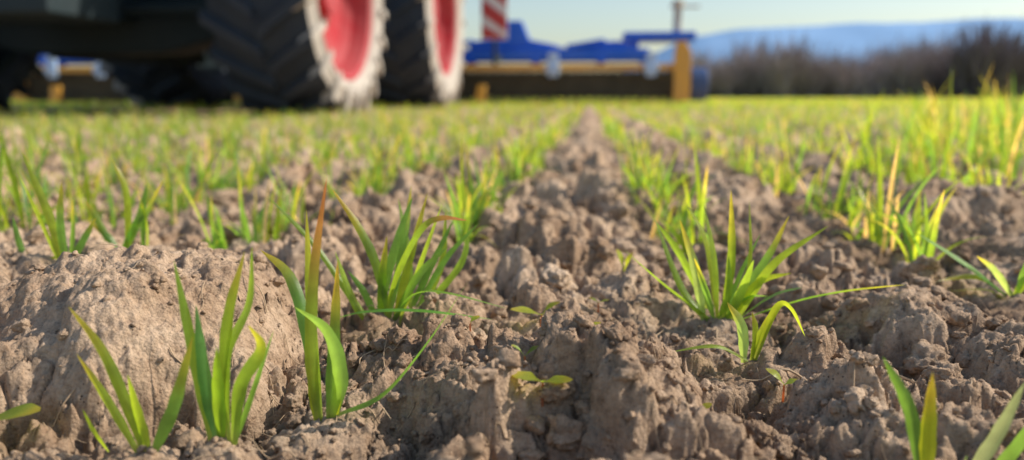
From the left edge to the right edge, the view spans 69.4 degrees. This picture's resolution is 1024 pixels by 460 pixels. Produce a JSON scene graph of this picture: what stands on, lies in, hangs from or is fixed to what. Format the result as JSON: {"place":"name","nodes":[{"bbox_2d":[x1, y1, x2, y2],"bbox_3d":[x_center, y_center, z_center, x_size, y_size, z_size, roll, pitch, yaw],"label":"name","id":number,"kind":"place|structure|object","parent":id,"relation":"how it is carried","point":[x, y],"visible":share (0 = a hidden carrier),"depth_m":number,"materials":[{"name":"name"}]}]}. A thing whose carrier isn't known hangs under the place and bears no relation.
{"place":"outdoors","nodes":[
{"label":"outdoors","id":0,"kind":"place"},
{"bbox_2d":[0,97,1023,459],"bbox_3d":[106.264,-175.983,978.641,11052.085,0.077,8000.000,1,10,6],"label":"ground","id":1,"kind":"structure","parent":0,"point":[32,369],"depth_m":0.32,"materials":[{"name":"soil"}]},
{"bbox_2d":[0,403,40,419],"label":"weed seedling","id":2,"kind":"object","parent":1,"relation":"on","point":[23,410],"visible":1,"depth_m":0.24,"materials":[{"name":"green plant"}]},
{"bbox_2d":[12,153,95,259],"bbox_3d":[-0.254,-0.011,0.409,0.050,0.066,0.003,1,10,6],"label":"wheat seedling","id":3,"kind":"object","parent":1,"relation":"on","point":[58,241],"visible":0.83,"depth_m":0.41,"materials":[{"name":"green plant"}]},
{"bbox_2d":[86,159,163,247],"bbox_3d":[-0.235,-0.012,0.451,0.052,0.063,0.002,1,10,6],"label":"wheat seedling","id":4,"kind":"object","parent":1,"relation":"on","point":[139,221],"visible":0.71,"depth_m":0.45,"materials":[{"name":"green plant"}]},
{"bbox_2d":[68,306,192,452],"bbox_3d":[-0.114,0.046,0.226,0.039,0.047,0.002,1,10,6],"label":"wheat seedling","id":5,"kind":"object","parent":1,"relation":"on","point":[132,410],"visible":1,"depth_m":0.23,"materials":[{"name":"green plant"}]},
{"bbox_2d":[174,249,272,445],"bbox_3d":[-0.090,0.037,0.232,0.028,0.063,0.012,-1,10,-4],"label":"wheat seedling","id":6,"kind":"object","parent":1,"relation":"on","point":[212,392],"visible":1,"depth_m":0.23,"materials":[{"name":"green plant"}]},
{"bbox_2d":[0,0,465,116],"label":"tractor","id":7,"kind":"object","parent":1,"relation":"on","point":[274,56],"visible":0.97,"depth_m":4.62,"materials":[{"name":"rubber"}]},
{"bbox_2d":[9,0,708,104],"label":"power harrow","id":8,"kind":"object","parent":1,"relation":"on","point":[59,80],"visible":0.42,"depth_m":9.55,"materials":[{"name":"blue paint"}]},
{"bbox_2d":[481,0,507,64],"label":"warning board","id":9,"kind":"object","parent":8,"relation":"on","point":[494,20],"visible":1,"depth_m":8.97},
{"bbox_2d":[261,178,465,420],"bbox_3d":[-0.056,0.025,0.251,0.080,0.086,0.020,3,11,17],"label":"wheat seedling","id":10,"kind":"object","parent":1,"relation":"on","point":[336,377],"visible":1,"depth_m":0.25,"materials":[{"name":"green plant"}]},
{"bbox_2d":[271,189,503,324],"bbox_3d":[-0.058,0.013,0.357,0.118,0.067,0.062,1,10,6],"label":"wheat seedling","id":11,"kind":"object","parent":1,"relation":"on","point":[401,254],"visible":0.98,"depth_m":0.36,"materials":[{"name":"green plant"}]},
{"bbox_2d":[469,316,479,331],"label":"weed seedling","id":12,"kind":"object","parent":1,"relation":"on","point":[473,318],"visible":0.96,"depth_m":0.32,"materials":[{"name":"green plant"}]},
{"bbox_2d":[0,65,1023,262],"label":"wheat rows","id":13,"kind":"object","parent":1,"relation":"on","point":[930,138],"visible":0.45,"depth_m":1.08,"materials":[{"name":"green plant"}]},
{"bbox_2d":[0,135,1023,459],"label":"soil clods","id":14,"kind":"object","parent":1,"relation":"on","point":[926,359],"visible":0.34,"depth_m":0.33,"materials":[{"name":"brown soil"}]},
{"bbox_2d":[703,402,711,408],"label":"weed seedling","id":15,"kind":"object","parent":14,"relation":"on","point":[707,405],"visible":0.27,"depth_m":0.26,"materials":[{"name":"green plant"}]},
{"bbox_2d":[1,184,1023,459],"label":"root fibres","id":16,"kind":"object","parent":1,"relation":"on","point":[495,338],"visible":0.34,"depth_m":0.28,"materials":[{"name":"brown plant"}]},
{"bbox_2d":[511,345,537,368],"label":"weed seedling","id":17,"kind":"object","parent":1,"relation":"on","point":[532,348],"visible":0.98,"depth_m":0.26,"materials":[{"name":"green plant"}]},
{"bbox_2d":[510,301,559,317],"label":"weed seedling","id":18,"kind":"object","parent":1,"relation":"on","point":[529,310],"visible":0.68,"depth_m":0.35,"materials":[{"name":"green plant"}]},
{"bbox_2d":[511,371,572,406],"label":"weed seedling","id":19,"kind":"object","parent":1,"relation":"on","point":[526,375],"visible":1,"depth_m":0.24,"materials":[{"name":"green plant"}]},
{"bbox_2d":[590,297,608,312],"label":"weed seedling","id":20,"kind":"object","parent":1,"relation":"on","point":[599,302],"visible":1,"depth_m":0.37,"materials":[{"name":"green plant"}]},
{"bbox_2d":[616,249,632,271],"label":"weed seedling","id":21,"kind":"object","parent":1,"relation":"on","point":[621,258],"visible":0.78,"depth_m":0.43,"materials":[{"name":"green plant"}]},
{"bbox_2d":[676,301,804,362],"bbox_3d":[0.091,0.042,0.302,0.055,0.028,0.010,1,10,6],"label":"wheat seedling","id":22,"kind":"object","parent":1,"relation":"on","point":[759,336],"visible":0.95,"depth_m":0.30,"materials":[{"name":"green plant"}]},
{"bbox_2d":[629,192,898,321],"bbox_3d":[0.123,0.013,0.369,0.132,0.068,0.030,2,10,13],"label":"wheat seedling","id":23,"kind":"object","parent":1,"relation":"on","point":[740,299],"visible":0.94,"depth_m":0.37,"materials":[{"name":"green plant"}]},
{"bbox_2d":[766,368,796,401],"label":"weed seedling","id":24,"kind":"object","parent":1,"relation":"on","point":[774,373],"visible":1,"depth_m":0.28,"materials":[{"name":"green plant"}]},
{"bbox_2d":[667,26,1023,97],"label":"hedgerow","id":25,"kind":"object","parent":1,"relation":"on","point":[788,73],"visible":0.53,"depth_m":55.47,"materials":[{"name":"brown plant"}]},
{"bbox_2d":[883,357,1023,459],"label":"wheat seedling","id":26,"kind":"object","parent":1,"relation":"on","point":[922,439],"visible":1,"depth_m":0.21,"materials":[{"name":"green plant"}]},
{"bbox_2d":[919,234,1023,298],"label":"wheat seedling","id":27,"kind":"object","parent":1,"relation":"on","point":[1001,279],"visible":0.99,"depth_m":0.42,"materials":[{"name":"green plant"}]},
{"bbox_2d":[935,9,1023,97],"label":"bare tree","id":28,"kind":"object","parent":1,"relation":"on","point":[982,55],"visible":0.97,"depth_m":50.72,"materials":[{"name":"brown plant"}]},
{"bbox_2d":[992,21,1023,97],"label":"bare tree","id":29,"kind":"object","parent":1,"relation":"on","point":[1019,82],"visible":0.3,"depth_m":51.61,"materials":[{"name":"brown plant"}]},
{"bbox_2d":[38,0,1023,72],"label":"sky","id":30,"kind":"structure","parent":0,"point":[561,23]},
{"bbox_2d":[625,18,1023,96],"bbox_3d":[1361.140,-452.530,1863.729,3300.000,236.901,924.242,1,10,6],"label":"hills","id":31,"kind":"structure","parent":0,"point":[856,35],"depth_m":1940.99,"materials":[{"name":"blue"}]}
]}

